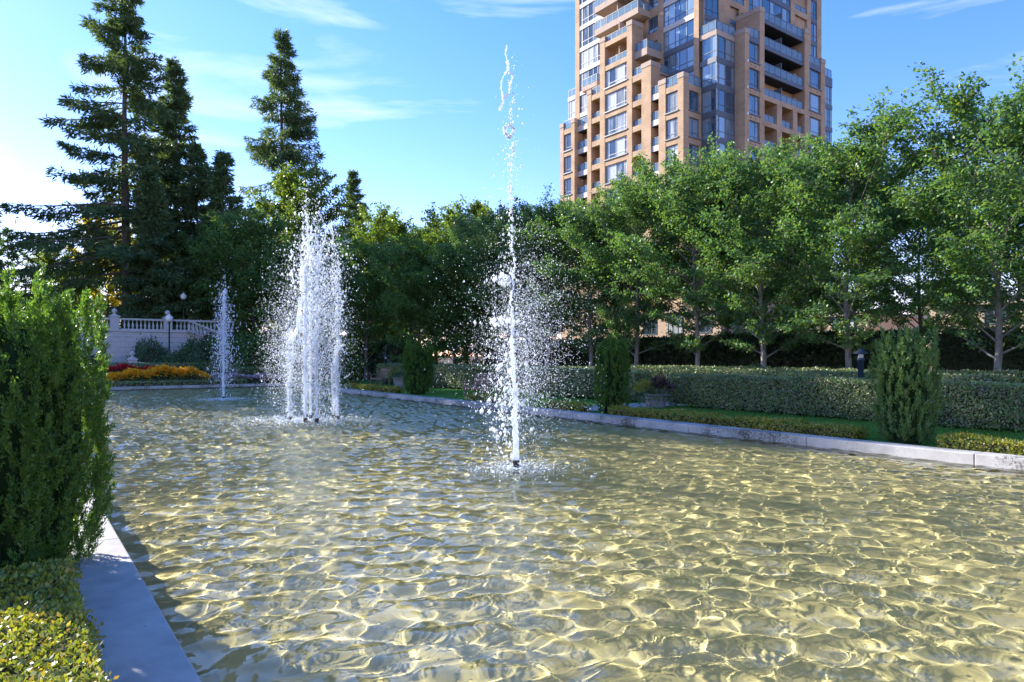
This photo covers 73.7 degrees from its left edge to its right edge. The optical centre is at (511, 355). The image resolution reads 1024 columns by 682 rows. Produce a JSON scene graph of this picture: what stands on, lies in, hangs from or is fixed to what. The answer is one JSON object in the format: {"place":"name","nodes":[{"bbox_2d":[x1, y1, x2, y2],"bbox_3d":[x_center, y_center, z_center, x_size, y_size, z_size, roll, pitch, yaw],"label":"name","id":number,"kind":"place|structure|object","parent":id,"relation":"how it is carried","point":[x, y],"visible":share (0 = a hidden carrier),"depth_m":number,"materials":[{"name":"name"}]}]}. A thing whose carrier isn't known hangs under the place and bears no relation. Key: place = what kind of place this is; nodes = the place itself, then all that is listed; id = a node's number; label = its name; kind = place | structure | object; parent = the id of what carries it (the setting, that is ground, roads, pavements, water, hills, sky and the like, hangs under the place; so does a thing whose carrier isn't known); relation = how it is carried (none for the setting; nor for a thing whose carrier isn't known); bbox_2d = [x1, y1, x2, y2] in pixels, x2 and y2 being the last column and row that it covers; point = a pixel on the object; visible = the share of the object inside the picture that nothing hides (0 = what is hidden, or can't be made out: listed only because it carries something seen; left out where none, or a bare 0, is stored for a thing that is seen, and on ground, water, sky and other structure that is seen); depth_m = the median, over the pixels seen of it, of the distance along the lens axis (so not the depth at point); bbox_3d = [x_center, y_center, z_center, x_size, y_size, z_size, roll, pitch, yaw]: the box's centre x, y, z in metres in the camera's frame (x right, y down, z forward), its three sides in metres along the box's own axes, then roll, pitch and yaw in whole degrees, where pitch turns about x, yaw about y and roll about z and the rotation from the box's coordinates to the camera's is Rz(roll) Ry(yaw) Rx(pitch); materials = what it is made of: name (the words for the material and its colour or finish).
{"place":"outdoors","nodes":[
{"label":"outdoors","id":0,"kind":"place"},
{"bbox_2d":[281,372,325,381],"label":"lawn slope","id":1,"kind":"structure","parent":0,"point":[295,375],"depth_m":49.34,"materials":[{"name":"green plant"}]},
{"bbox_2d":[125,333,167,365],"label":"round shrub","id":2,"kind":"object","parent":1,"relation":"on","point":[148,353],"visible":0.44,"depth_m":48.94,"materials":[{"name":"green plant"}]},
{"bbox_2d":[73,330,220,365],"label":"retaining wall","id":3,"kind":"structure","parent":1,"relation":"on","point":[122,343],"depth_m":50.20,"materials":[{"name":"stone"}]},
{"bbox_2d":[25,308,233,331],"bbox_3d":[-28.773,-2.621,49.811,16.200,1.630,0.680,0,0,-36],"label":"balustrade","id":4,"kind":"object","parent":3,"relation":"on","point":[114,318],"visible":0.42,"depth_m":51.14,"materials":[{"name":"stone"}]},
{"bbox_2d":[104,363,211,383],"bbox_3d":[-21.714,1.271,42.016,5.936,1.577,2.074,0,0,-36],"label":"flower bed","id":5,"kind":"object","parent":1,"relation":"on","point":[163,371],"visible":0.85,"depth_m":41.52,"materials":[{"name":"orange plant"}]},
{"bbox_2d":[81,361,244,376],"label":"box hedge","id":6,"kind":"object","parent":1,"relation":"on","point":[177,365],"visible":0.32,"depth_m":46.72,"materials":[{"name":"green plant"}]},
{"bbox_2d":[172,333,215,371],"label":"round shrub","id":7,"kind":"object","parent":1,"relation":"on","point":[196,353],"visible":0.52,"depth_m":48.07,"materials":[{"name":"green plant"}]},
{"bbox_2d":[203,331,251,369],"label":"round shrub","id":8,"kind":"object","parent":1,"relation":"on","point":[236,342],"visible":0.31,"depth_m":49.25,"materials":[{"name":"green plant"}]},
{"bbox_2d":[204,366,279,375],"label":"box hedge","id":9,"kind":"object","parent":1,"relation":"on","point":[243,370],"visible":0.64,"depth_m":46.87,"materials":[{"name":"green plant"}]},
{"bbox_2d":[210,372,283,383],"bbox_3d":[-17.627,1.568,45.181,4.739,0.984,1.759,0,0,-36],"label":"flower bed","id":10,"kind":"object","parent":1,"relation":"on","point":[254,378],"visible":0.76,"depth_m":44.97,"materials":[{"name":"green plant"}]},
{"bbox_2d":[247,231,360,374],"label":"broadleaf tree","id":11,"kind":"object","parent":1,"relation":"on","point":[277,274],"visible":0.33,"depth_m":50.98,"materials":[{"name":"green plant"}]},
{"bbox_2d":[47,356,930,676],"bbox_3d":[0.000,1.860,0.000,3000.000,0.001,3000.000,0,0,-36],"label":"ground","id":12,"kind":"structure","parent":0,"point":[443,360],"depth_m":89.65,"materials":[{"name":"green plant"}]},
{"bbox_2d":[0,263,116,582],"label":"column yew","id":13,"kind":"object","parent":12,"relation":"on","point":[47,447],"depth_m":5.59,"materials":[{"name":"green plant"}]},
{"bbox_2d":[0,554,119,681],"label":"edging hedge","id":14,"kind":"object","parent":12,"relation":"on","point":[38,615],"visible":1,"depth_m":3.93,"materials":[{"name":"green plant"}]},
{"bbox_2d":[91,378,247,386],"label":"edging hedge","id":15,"kind":"object","parent":12,"relation":"on","point":[167,383],"visible":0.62,"depth_m":41.04,"materials":[{"name":"green plant"}]},
{"bbox_2d":[174,149,273,332],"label":"fir tree","id":16,"kind":"object","parent":12,"relation":"on","point":[219,190],"visible":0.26,"depth_m":60.74,"materials":[{"name":"green plant"}]},
{"bbox_2d":[235,27,331,327],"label":"fir tree","id":17,"kind":"object","parent":12,"relation":"on","point":[268,153],"visible":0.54,"depth_m":74.29,"materials":[{"name":"green plant"}]},
{"bbox_2d":[238,160,362,336],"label":"broadleaf tree","id":18,"kind":"object","parent":12,"relation":"on","point":[290,185],"visible":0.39,"depth_m":69.60,"materials":[{"name":"green plant"}]},
{"bbox_2d":[325,169,380,341],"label":"fir tree","id":19,"kind":"object","parent":12,"relation":"on","point":[353,180],"visible":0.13,"depth_m":81.52,"materials":[{"name":"green plant"}]},
{"bbox_2d":[560,0,843,338],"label":"apartment tower","id":20,"kind":"structure","parent":12,"relation":"on","point":[653,78],"depth_m":81.30,"materials":[{"name":"brick"}]},
{"bbox_2d":[580,43,599,69],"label":"window","id":21,"kind":"structure","parent":20,"relation":"in","point":[591,55],"depth_m":91.68,"materials":[{"name":"white glass"}]},
{"bbox_2d":[603,160,626,184],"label":"window","id":22,"kind":"structure","parent":20,"relation":"in","point":[612,170],"depth_m":83.78,"materials":[{"name":"white glass"}]},
{"bbox_2d":[603,136,627,160],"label":"window","id":23,"kind":"structure","parent":20,"relation":"in","point":[616,148],"depth_m":83.62,"materials":[{"name":"white glass"}]},
{"bbox_2d":[603,111,627,137],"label":"window","id":24,"kind":"structure","parent":20,"relation":"in","point":[615,124],"depth_m":83.62,"materials":[{"name":"white glass"}]},
{"bbox_2d":[603,86,627,113],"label":"window","id":25,"kind":"structure","parent":20,"relation":"in","point":[617,99],"depth_m":83.62,"materials":[{"name":"white glass"}]},
{"bbox_2d":[603,62,627,89],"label":"window","id":26,"kind":"structure","parent":20,"relation":"in","point":[617,75],"depth_m":83.62,"materials":[{"name":"white glass"}]},
{"bbox_2d":[664,44,693,75],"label":"window","id":27,"kind":"structure","parent":20,"relation":"in","point":[682,59],"depth_m":79.30,"materials":[{"name":"blue glass"}]},
{"bbox_2d":[664,18,693,51],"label":"window","id":28,"kind":"structure","parent":20,"relation":"in","point":[683,33],"depth_m":79.36,"materials":[{"name":"blue glass"}]},
{"bbox_2d":[664,0,693,26],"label":"window","id":29,"kind":"structure","parent":20,"relation":"in","point":[680,9],"depth_m":79.67,"materials":[{"name":"blue glass"}]},
{"bbox_2d":[702,88,715,113],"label":"window","id":30,"kind":"structure","parent":20,"relation":"in","point":[709,97],"depth_m":76.06,"materials":[{"name":"blue glass"}]},
{"bbox_2d":[702,61,715,87],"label":"window","id":31,"kind":"structure","parent":20,"relation":"in","point":[708,71],"depth_m":76.09,"materials":[{"name":"blue glass"}]},
{"bbox_2d":[702,34,715,61],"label":"window","id":32,"kind":"structure","parent":20,"relation":"in","point":[709,44],"depth_m":76.06,"materials":[{"name":"blue glass"}]},
{"bbox_2d":[717,115,734,141],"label":"window","id":33,"kind":"structure","parent":20,"relation":"in","point":[725,126],"depth_m":76.23,"materials":[{"name":"blue glass"}]},
{"bbox_2d":[717,88,734,115],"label":"window","id":34,"kind":"structure","parent":20,"relation":"in","point":[725,100],"depth_m":76.23,"materials":[{"name":"blue glass"}]},
{"bbox_2d":[717,61,734,88],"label":"window","id":35,"kind":"structure","parent":20,"relation":"in","point":[725,73],"depth_m":76.23,"materials":[{"name":"blue glass"}]},
{"bbox_2d":[717,35,734,62],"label":"window","id":36,"kind":"structure","parent":20,"relation":"in","point":[725,47],"depth_m":76.23,"materials":[{"name":"blue glass"}]},
{"bbox_2d":[749,0,789,22],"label":"window","id":37,"kind":"structure","parent":20,"relation":"in","point":[771,7],"depth_m":85.49,"materials":[{"name":"blue glass"}]},
{"bbox_2d":[0,0,1023,355],"label":"sky","id":38,"kind":"structure","parent":0,"point":[402,93],"materials":[{"name":"blue"}]},
{"bbox_2d":[81,386,1023,681],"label":"water","id":39,"kind":"structure","parent":0,"point":[393,542],"depth_m":7.04,"materials":[{"name":"liquid"}]},
{"bbox_2d":[282,378,1023,446],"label":"lawn","id":40,"kind":"structure","parent":0,"point":[798,414],"depth_m":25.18,"materials":[{"name":"green plant"}]},
{"bbox_2d":[180,200,300,335],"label":"broadleaf tree","id":41,"kind":"object","parent":40,"relation":"on","point":[247,234],"visible":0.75,"depth_m":55.95,"materials":[{"name":"green plant"}]},
{"bbox_2d":[234,324,298,375],"bbox_3d":[-18.543,-0.208,50.839,4.519,4.204,5.539,0,0,29],"label":"round shrub","id":42,"kind":"object","parent":40,"relation":"on","point":[253,355],"visible":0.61,"depth_m":49.87,"materials":[{"name":"green plant"}]},
{"bbox_2d":[201,332,337,377],"bbox_3d":[-18.807,0.146,53.488,11.081,3.959,3.198,0,0,-36],"label":"tall hedge","id":43,"kind":"object","parent":40,"relation":"on","point":[246,337],"visible":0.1,"depth_m":54.16,"materials":[{"name":"green plant"}]},
{"bbox_2d":[284,227,377,345],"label":"broadleaf tree","id":44,"kind":"object","parent":40,"relation":"on","point":[349,242],"visible":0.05,"depth_m":55.70,"materials":[{"name":"green plant"}]},
{"bbox_2d":[338,340,361,387],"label":"column yew","id":45,"kind":"object","parent":40,"relation":"on","point":[351,356],"depth_m":39.01,"materials":[{"name":"green plant"}]},
{"bbox_2d":[316,233,409,378],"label":"broadleaf tree","id":46,"kind":"object","parent":40,"relation":"on","point":[372,313],"visible":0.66,"depth_m":48.95,"materials":[{"name":"green plant"}]},
{"bbox_2d":[336,338,406,380],"bbox_3d":[-11.677,0.398,53.693,3.042,3.359,16.547,0,0,-36],"label":"tall hedge","id":47,"kind":"object","parent":40,"relation":"on","point":[388,348],"visible":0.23,"depth_m":49.48,"materials":[{"name":"green plant"}]},
{"bbox_2d":[344,382,403,392],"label":"edging hedge","id":48,"kind":"object","parent":40,"relation":"on","point":[369,387],"visible":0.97,"depth_m":35.16,"materials":[{"name":"green plant"}]},
{"bbox_2d":[347,201,431,342],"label":"broadleaf tree","id":49,"kind":"object","parent":40,"relation":"on","point":[382,222],"visible":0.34,"depth_m":56.68,"materials":[{"name":"green plant"}]},
{"bbox_2d":[366,235,463,363],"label":"broadleaf tree","id":50,"kind":"object","parent":40,"relation":"on","point":[402,295],"visible":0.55,"depth_m":45.75,"materials":[{"name":"green plant"}]},
{"bbox_2d":[401,338,433,393],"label":"column yew","id":51,"kind":"object","parent":40,"relation":"on","point":[417,377],"depth_m":32.31,"materials":[{"name":"green plant"}]},
{"bbox_2d":[407,238,498,364],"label":"broadleaf tree","id":52,"kind":"object","parent":40,"relation":"on","point":[450,342],"visible":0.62,"depth_m":44.74,"materials":[{"name":"green plant"}]},
{"bbox_2d":[418,194,500,363],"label":"broadleaf tree","id":53,"kind":"object","parent":40,"relation":"on","point":[439,236],"visible":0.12,"depth_m":51.78,"materials":[{"name":"green plant"}]},
{"bbox_2d":[428,364,493,389],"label":"box hedge","id":54,"kind":"object","parent":40,"relation":"on","point":[459,374],"visible":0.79,"depth_m":37.21,"materials":[{"name":"green plant"}]},
{"bbox_2d":[425,222,522,364],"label":"maple tree","id":55,"kind":"object","parent":40,"relation":"on","point":[457,242],"visible":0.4,"depth_m":44.26,"materials":[{"name":"green plant"}]},
{"bbox_2d":[463,373,499,395],"bbox_3d":[-1.384,1.340,30.682,0.780,1.020,1.690,0,0,-42],"label":"garden bench","id":56,"kind":"object","parent":40,"relation":"on","point":[486,382],"visible":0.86,"depth_m":30.86,"materials":[{"name":"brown wood"}]},
{"bbox_2d":[449,204,553,364],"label":"maple tree","id":57,"kind":"object","parent":40,"relation":"on","point":[496,228],"visible":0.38,"depth_m":41.25,"materials":[{"name":"green plant"}]},
{"bbox_2d":[437,363,636,389],"bbox_3d":[0.409,1.162,37.088,1.243,1.418,16.740,0,0,-36],"label":"box hedge","id":58,"kind":"object","parent":40,"relation":"on","point":[521,376],"visible":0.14,"depth_m":36.53,"materials":[{"name":"green plant"}]},
{"bbox_2d":[489,183,599,366],"bbox_3d":[1.837,-3.787,39.852,6.330,11.309,8.314,0,0,-3],"label":"maple tree","id":59,"kind":"object","parent":40,"relation":"on","point":[525,237],"visible":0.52,"depth_m":38.43,"materials":[{"name":"green plant"}]},
{"bbox_2d":[542,399,593,411],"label":"edging hedge","id":60,"kind":"object","parent":40,"relation":"on","point":[568,406],"visible":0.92,"depth_m":22.66,"materials":[{"name":"green plant"}]},
{"bbox_2d":[519,188,659,366],"bbox_3d":[4.237,-3.514,36.851,7.792,10.762,8.068,0,0,-2],"label":"maple tree","id":61,"kind":"object","parent":40,"relation":"on","point":[560,217],"visible":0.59,"depth_m":35.80,"materials":[{"name":"green plant"}]},
{"bbox_2d":[530,367,655,401],"bbox_3d":[3.288,1.178,29.506,1.497,1.376,6.916,0,0,-36],"label":"box hedge","id":62,"kind":"object","parent":40,"relation":"on","point":[585,379],"visible":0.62,"depth_m":29.49,"materials":[{"name":"green plant"}]},
{"bbox_2d":[593,334,631,412],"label":"column yew","id":63,"kind":"object","parent":40,"relation":"on","point":[612,367],"depth_m":21.61,"materials":[{"name":"green plant"}]},
{"bbox_2d":[567,197,672,336],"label":"maple tree","id":64,"kind":"object","parent":40,"relation":"on","point":[596,316],"visible":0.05,"depth_m":45.01,"materials":[{"name":"green plant"}]},
{"bbox_2d":[556,151,710,364],"bbox_3d":[6.192,-3.739,34.011,7.937,11.213,6.877,0,0,17],"label":"maple tree","id":65,"kind":"object","parent":40,"relation":"on","point":[634,293],"visible":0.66,"depth_m":32.87,"materials":[{"name":"green plant"}]},
{"bbox_2d":[632,374,674,408],"bbox_3d":[4.973,1.292,23.828,1.627,1.389,1.347,0,0,0],"label":"stone planter","id":66,"kind":"object","parent":40,"relation":"on","point":[653,397],"visible":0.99,"depth_m":23.68,"materials":[{"name":"grey stone"}]},
{"bbox_2d":[604,141,775,368],"bbox_3d":[8.533,-3.675,30.926,8.379,11.085,6.944,0,0,16],"label":"maple tree","id":67,"kind":"object","parent":40,"relation":"on","point":[686,183],"visible":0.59,"depth_m":29.94,"materials":[{"name":"green plant"}]},
{"bbox_2d":[483,327,906,371],"bbox_3d":[7.351,0.360,40.950,2.611,3.455,31.532,0,0,-36],"label":"tall hedge","id":68,"kind":"object","parent":40,"relation":"on","point":[715,353],"visible":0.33,"depth_m":34.85,"materials":[{"name":"green plant"}]},
{"bbox_2d":[641,307,773,336],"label":"town house","id":69,"kind":"structure","parent":40,"relation":"on","point":[660,329],"depth_m":64.05,"materials":[{"name":"beige paint"}]},
{"bbox_2d":[665,172,779,334],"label":"maple tree","id":70,"kind":"object","parent":40,"relation":"on","point":[738,330],"visible":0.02,"depth_m":39.72,"materials":[{"name":"green plant"}]},
{"bbox_2d":[608,403,868,438],"bbox_3d":[5.434,1.698,18.106,0.877,0.449,7.822,0,0,-36],"label":"edging hedge","id":71,"kind":"object","parent":40,"relation":"on","point":[850,431],"visible":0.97,"depth_m":17.09,"materials":[{"name":"green plant"}]},
{"bbox_2d":[695,183,818,335],"bbox_3d":[13.696,-4.000,36.371,7.764,11.735,6.728,0,0,-26],"label":"maple tree","id":72,"kind":"object","parent":40,"relation":"on","point":[776,274],"visible":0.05,"depth_m":35.18,"materials":[{"name":"green plant"}]},
{"bbox_2d":[663,132,872,366],"bbox_3d":[10.504,-3.595,28.320,8.314,10.923,6.330,0,0,-17],"label":"maple tree","id":73,"kind":"object","parent":40,"relation":"on","point":[765,198],"visible":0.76,"depth_m":27.51,"materials":[{"name":"green plant"}]},
{"bbox_2d":[752,143,893,337],"bbox_3d":[15.335,-4.325,34.064,8.196,12.387,7.101,0,0,-39],"label":"maple tree","id":74,"kind":"object","parent":40,"relation":"on","point":[806,257],"visible":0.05,"depth_m":33.05,"materials":[{"name":"green plant"}]},
{"bbox_2d":[630,364,1023,383],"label":"box hedge","id":75,"kind":"object","parent":40,"relation":"on","point":[650,367],"visible":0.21,"depth_m":25.10,"materials":[{"name":"green plant"}]},
{"bbox_2d":[652,366,1020,392],"bbox_3d":[9.953,1.143,23.672,1.391,1.445,12.786,0,0,-36],"label":"box hedge","id":76,"kind":"object","parent":40,"relation":"on","point":[964,377],"visible":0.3,"depth_m":23.02,"materials":[{"name":"green plant"}]},
{"bbox_2d":[746,312,927,348],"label":"town house","id":77,"kind":"structure","parent":40,"relation":"on","point":[887,326],"depth_m":53.08,"materials":[{"name":"beige paint"}]},
{"bbox_2d":[667,371,1023,431],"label":"box hedge","id":78,"kind":"object","parent":40,"relation":"on","point":[994,404],"visible":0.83,"depth_m":19.72,"materials":[{"name":"green plant"}]},
{"bbox_2d":[726,85,973,368],"bbox_3d":[12.606,-3.578,25.332,8.068,10.891,7.792,0,0,-17],"label":"maple tree","id":79,"kind":"object","parent":40,"relation":"on","point":[854,165],"visible":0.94,"depth_m":24.27,"materials":[{"name":"green plant"}]},
{"bbox_2d":[868,325,947,443],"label":"column yew","id":80,"kind":"object","parent":40,"relation":"on","point":[905,364],"depth_m":14.24,"materials":[{"name":"green plant"}]},
{"bbox_2d":[854,153,1023,348],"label":"maple tree","id":81,"kind":"object","parent":40,"relation":"on","point":[903,320],"visible":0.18,"depth_m":30.56,"materials":[{"name":"green plant"}]},
{"bbox_2d":[871,53,1023,374],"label":"maple tree","id":82,"kind":"object","parent":40,"relation":"on","point":[989,218],"visible":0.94,"depth_m":21.03,"materials":[{"name":"green plant"}]},
{"bbox_2d":[915,159,1023,331],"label":"maple tree","id":83,"kind":"object","parent":40,"relation":"on","point":[974,310],"visible":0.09,"depth_m":28.49,"materials":[{"name":"green plant"}]},
{"bbox_2d":[925,299,1023,369],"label":"town house","id":84,"kind":"structure","parent":40,"relation":"on","point":[982,320],"depth_m":44.31,"materials":[{"name":"beige paint"}]},
{"bbox_2d":[930,326,1023,375],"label":"tall hedge","id":85,"kind":"object","parent":40,"relation":"on","point":[954,354],"visible":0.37,"depth_m":25.56,"materials":[{"name":"green plant"}]},
{"bbox_2d":[935,431,1023,455],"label":"edging hedge","id":86,"kind":"object","parent":40,"relation":"on","point":[1004,446],"visible":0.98,"depth_m":13.01,"materials":[{"name":"green plant"}]},
{"bbox_2d":[973,127,1023,279],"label":"maple tree","id":87,"kind":"object","parent":40,"relation":"on","point":[1019,242],"visible":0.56,"depth_m":20.77,"materials":[{"name":"green plant"}]},
{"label":"upper terrace","id":88,"kind":"structure","parent":0,"visible":0},
{"bbox_2d":[0,226,30,314],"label":"fir tree","id":89,"kind":"object","parent":88,"relation":"on","point":[13,257],"visible":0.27,"depth_m":81.81,"materials":[{"name":"green plant"}]},
{"bbox_2d":[16,246,82,312],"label":"broadleaf tree","id":90,"kind":"object","parent":88,"relation":"on","point":[51,259],"visible":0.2,"depth_m":73.12,"materials":[{"name":"green plant"}]},
{"bbox_2d":[0,0,201,317],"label":"fir tree","id":91,"kind":"object","parent":88,"relation":"on","point":[129,66],"visible":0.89,"depth_m":60.67,"materials":[{"name":"green plant"}]},
{"bbox_2d":[63,217,139,327],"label":"broadleaf tree","id":92,"kind":"object","parent":88,"relation":"on","point":[109,299],"visible":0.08,"depth_m":73.32,"materials":[{"name":"green plant"}]},
{"bbox_2d":[107,164,190,329],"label":"fir tree","id":93,"kind":"object","parent":88,"relation":"on","point":[158,299],"visible":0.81,"depth_m":59.23,"materials":[{"name":"green plant"}]},
{"bbox_2d":[119,55,204,327],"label":"fir tree","id":94,"kind":"object","parent":88,"relation":"on","point":[178,102],"visible":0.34,"depth_m":65.22,"materials":[{"name":"green plant"}]},
{"bbox_2d":[157,141,212,325],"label":"fir tree","id":95,"kind":"object","parent":88,"relation":"on","point":[197,194],"visible":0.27,"depth_m":63.17,"materials":[{"name":"green plant"}]},
{"bbox_2d":[161,224,271,334],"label":"broadleaf tree","id":96,"kind":"object","parent":88,"relation":"on","point":[199,295],"visible":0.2,"depth_m":59.88,"materials":[{"name":"green plant"}]},
{"label":"pool floor","id":97,"kind":"structure","parent":0,"visible":0},
{"bbox_2d":[194,257,257,400],"bbox_3d":[-12.976,-1.059,30.586,2.904,7.118,2.972,0,0,0],"label":"fountain jet","id":98,"kind":"object","parent":97,"relation":"on","point":[224,336],"visible":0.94,"depth_m":30.60,"materials":[{"name":"liquid"}]},
{"bbox_2d":[193,179,404,429],"bbox_3d":[-6.591,-1.373,20.675,7.453,7.745,5.190,0,0,0],"label":"fountain cluster","id":99,"kind":"object","parent":97,"relation":"on","point":[309,316],"visible":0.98,"depth_m":20.66,"materials":[{"name":"liquid"}]},
{"bbox_2d":[424,45,607,482],"bbox_3d":[0.128,-1.512,12.006,3.348,8.023,3.865,0,0,0],"label":"fountain jet","id":100,"kind":"object","parent":97,"relation":"on","point":[513,418],"visible":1,"depth_m":12.08,"materials":[{"name":"liquid"}]},
{"bbox_2d":[135,386,974,464],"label":"pool wall","id":101,"kind":"structure","parent":97,"relation":"on","point":[249,386],"depth_m":40.76,"materials":[{"name":"grey stone"}]},
{"bbox_2d":[70,491,200,681],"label":"kerb","id":102,"kind":"structure","parent":101,"relation":"on","point":[140,643],"depth_m":4.63,"materials":[{"name":"grey stone"}]},
{"bbox_2d":[92,383,284,389],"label":"kerb","id":103,"kind":"structure","parent":101,"relation":"on","point":[181,386],"depth_m":40.88,"materials":[{"name":"stone"}]},
{"bbox_2d":[285,383,1023,469],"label":"kerb","id":104,"kind":"structure","parent":101,"relation":"on","point":[999,460],"depth_m":15.84,"materials":[{"name":"stone"}]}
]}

